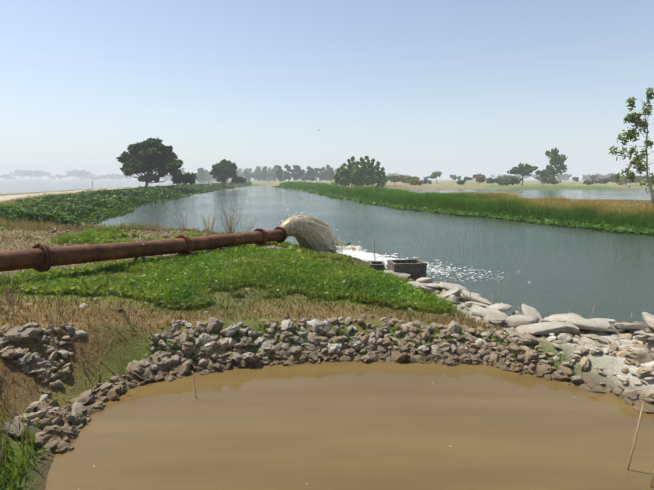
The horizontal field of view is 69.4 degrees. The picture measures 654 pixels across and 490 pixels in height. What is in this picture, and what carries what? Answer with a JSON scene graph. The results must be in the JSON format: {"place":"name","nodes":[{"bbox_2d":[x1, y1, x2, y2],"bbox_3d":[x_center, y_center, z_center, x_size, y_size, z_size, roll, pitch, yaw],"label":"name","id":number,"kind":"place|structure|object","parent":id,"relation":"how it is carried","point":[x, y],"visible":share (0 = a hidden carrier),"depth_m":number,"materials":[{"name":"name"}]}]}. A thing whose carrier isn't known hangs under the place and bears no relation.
{"place":"outdoors","nodes":[
{"label":"outdoors","id":0,"kind":"place"},
{"bbox_2d":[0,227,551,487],"bbox_3d":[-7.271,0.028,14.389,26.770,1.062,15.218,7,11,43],"label":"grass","id":1,"kind":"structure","parent":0,"point":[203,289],"depth_m":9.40,"materials":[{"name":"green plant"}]},
{"bbox_2d":[0,180,653,323],"bbox_3d":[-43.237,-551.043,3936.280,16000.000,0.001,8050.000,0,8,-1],"label":"canal water","id":2,"kind":"structure","parent":0,"point":[581,272],"depth_m":20.12,"materials":[{"name":"grey liquid"}]},
{"bbox_2d":[338,250,503,280],"bbox_3d":[2.114,0.550,14.464,8.162,0.012,3.179,8,11,44],"label":"water foam","id":3,"kind":"object","parent":2,"relation":"on","point":[363,255],"depth_m":15.27,"materials":[{"name":"white liquid"}]},
{"bbox_2d":[0,179,653,489],"bbox_3d":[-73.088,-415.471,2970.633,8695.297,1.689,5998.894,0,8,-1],"label":"terrain","id":4,"kind":"structure","parent":0,"point":[75,384],"depth_m":6.64,"materials":[{"name":"brown soil"}]},
{"bbox_2d":[0,181,251,227],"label":"creeper plants","id":5,"kind":"object","parent":4,"relation":"on","point":[94,203],"visible":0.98,"depth_m":39.74,"materials":[{"name":"green leaf"}]},
{"bbox_2d":[0,182,253,230],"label":"bank grass","id":6,"kind":"structure","parent":4,"relation":"on","point":[22,225],"depth_m":21.39,"materials":[{"name":"green plant"}]},
{"bbox_2d":[0,204,257,480],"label":"dry tufts","id":7,"kind":"object","parent":4,"relation":"on","point":[12,299],"visible":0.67,"depth_m":6.64,"materials":[{"name":"brown plant"}]},
{"bbox_2d":[116,137,196,186],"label":"tree","id":8,"kind":"object","parent":4,"relation":"on","point":[141,157],"depth_m":81.55,"materials":[{"name":"green plant"}]},
{"bbox_2d":[133,235,239,261],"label":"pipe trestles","id":9,"kind":"object","parent":4,"relation":"on","point":[143,258],"visible":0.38,"depth_m":11.06,"materials":[{"name":"brown wood"}]},
{"bbox_2d":[0,227,287,271],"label":"rusty pipe","id":10,"kind":"object","parent":9,"relation":"on","point":[43,257],"visible":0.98,"depth_m":10.51,"materials":[{"name":"brown metal"}]},
{"bbox_2d":[279,209,363,252],"bbox_3d":[-0.388,-0.201,16.972,2.627,2.230,3.052,7,10,39],"label":"water jet","id":11,"kind":"object","parent":10,"relation":"attached to","point":[311,232],"depth_m":16.39},
{"bbox_2d":[209,159,245,186],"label":"tree","id":12,"kind":"object","parent":4,"relation":"on","point":[224,169],"depth_m":124.88,"materials":[{"name":"green plant"}]},
{"bbox_2d":[0,229,505,327],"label":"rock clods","id":13,"kind":"object","parent":4,"relation":"on","point":[82,305],"visible":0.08,"depth_m":13.04,"materials":[{"name":"brown soil"}]},
{"bbox_2d":[0,203,564,489],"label":"short grass","id":14,"kind":"structure","parent":4,"relation":"on","point":[263,279],"depth_m":8.86,"materials":[{"name":"green plant"}]},
{"bbox_2d":[276,164,333,181],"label":"distant trees","id":15,"kind":"object","parent":4,"relation":"on","point":[299,174],"materials":[{"name":"plant"}]},
{"bbox_2d":[0,165,651,185],"bbox_3d":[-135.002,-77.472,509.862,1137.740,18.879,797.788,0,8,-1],"label":"distant tree line","id":16,"kind":"object","parent":4,"relation":"on","point":[258,173],"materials":[{"name":"plant"}]},
{"bbox_2d":[0,276,653,453],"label":"rock revetment","id":17,"kind":"object","parent":4,"relation":"on","point":[58,429],"visible":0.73,"depth_m":6.48,"materials":[{"name":"grey stone"}]},
{"bbox_2d":[331,156,388,187],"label":"feathery tree clump","id":18,"kind":"object","parent":4,"relation":"on","point":[353,172],"depth_m":107.45,"materials":[{"name":"green plant"}]},
{"bbox_2d":[78,242,653,489],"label":"sticks","id":19,"kind":"object","parent":4,"relation":"on","point":[629,462],"visible":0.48,"depth_m":4.20,"materials":[{"name":"brown wood"}]},
{"bbox_2d":[369,259,426,280],"bbox_3d":[1.817,0.663,12.305,1.411,0.500,0.879,0,8,-1],"label":"concrete trough","id":20,"kind":"object","parent":4,"relation":"on","point":[415,269],"visible":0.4,"depth_m":11.97,"materials":[{"name":"grey concrete"}]},
{"bbox_2d":[241,185,653,245],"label":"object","id":21,"kind":"object","parent":4,"relation":"on","point":[628,229],"visible":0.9,"depth_m":30.58,"materials":[{"name":"green plant"}]},
{"bbox_2d":[279,181,653,228],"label":"reed bank","id":22,"kind":"structure","parent":4,"relation":"on","point":[599,211],"depth_m":32.84,"materials":[{"name":"green plant"}]},
{"bbox_2d":[387,148,643,184],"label":"trees","id":23,"kind":"object","parent":4,"relation":"on","point":[555,157],"depth_m":138.33,"materials":[{"name":"green plant"}]},
{"bbox_2d":[384,270,653,342],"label":"sandbags","id":24,"kind":"object","parent":4,"relation":"on","point":[531,318],"visible":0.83,"depth_m":7.87,"materials":[{"name":"white fabric"}]},
{"bbox_2d":[609,87,653,205],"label":"eucalyptus tree","id":25,"kind":"object","parent":4,"relation":"on","point":[635,119],"depth_m":37.63,"materials":[{"name":"green plant"}]},
{"bbox_2d":[0,0,653,178],"label":"sky","id":26,"kind":"structure","parent":0,"point":[419,88],"materials":[{"name":"blue"}]},
{"bbox_2d":[45,360,653,489],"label":"pond water","id":27,"kind":"structure","parent":0,"point":[324,425],"depth_m":4.78,"materials":[{"name":"brown liquid"}]},
{"bbox_2d":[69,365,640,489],"bbox_3d":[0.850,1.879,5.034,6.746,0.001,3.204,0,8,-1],"label":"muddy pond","id":28,"kind":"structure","parent":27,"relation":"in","point":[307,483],"depth_m":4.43,"materials":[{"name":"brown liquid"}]}
]}

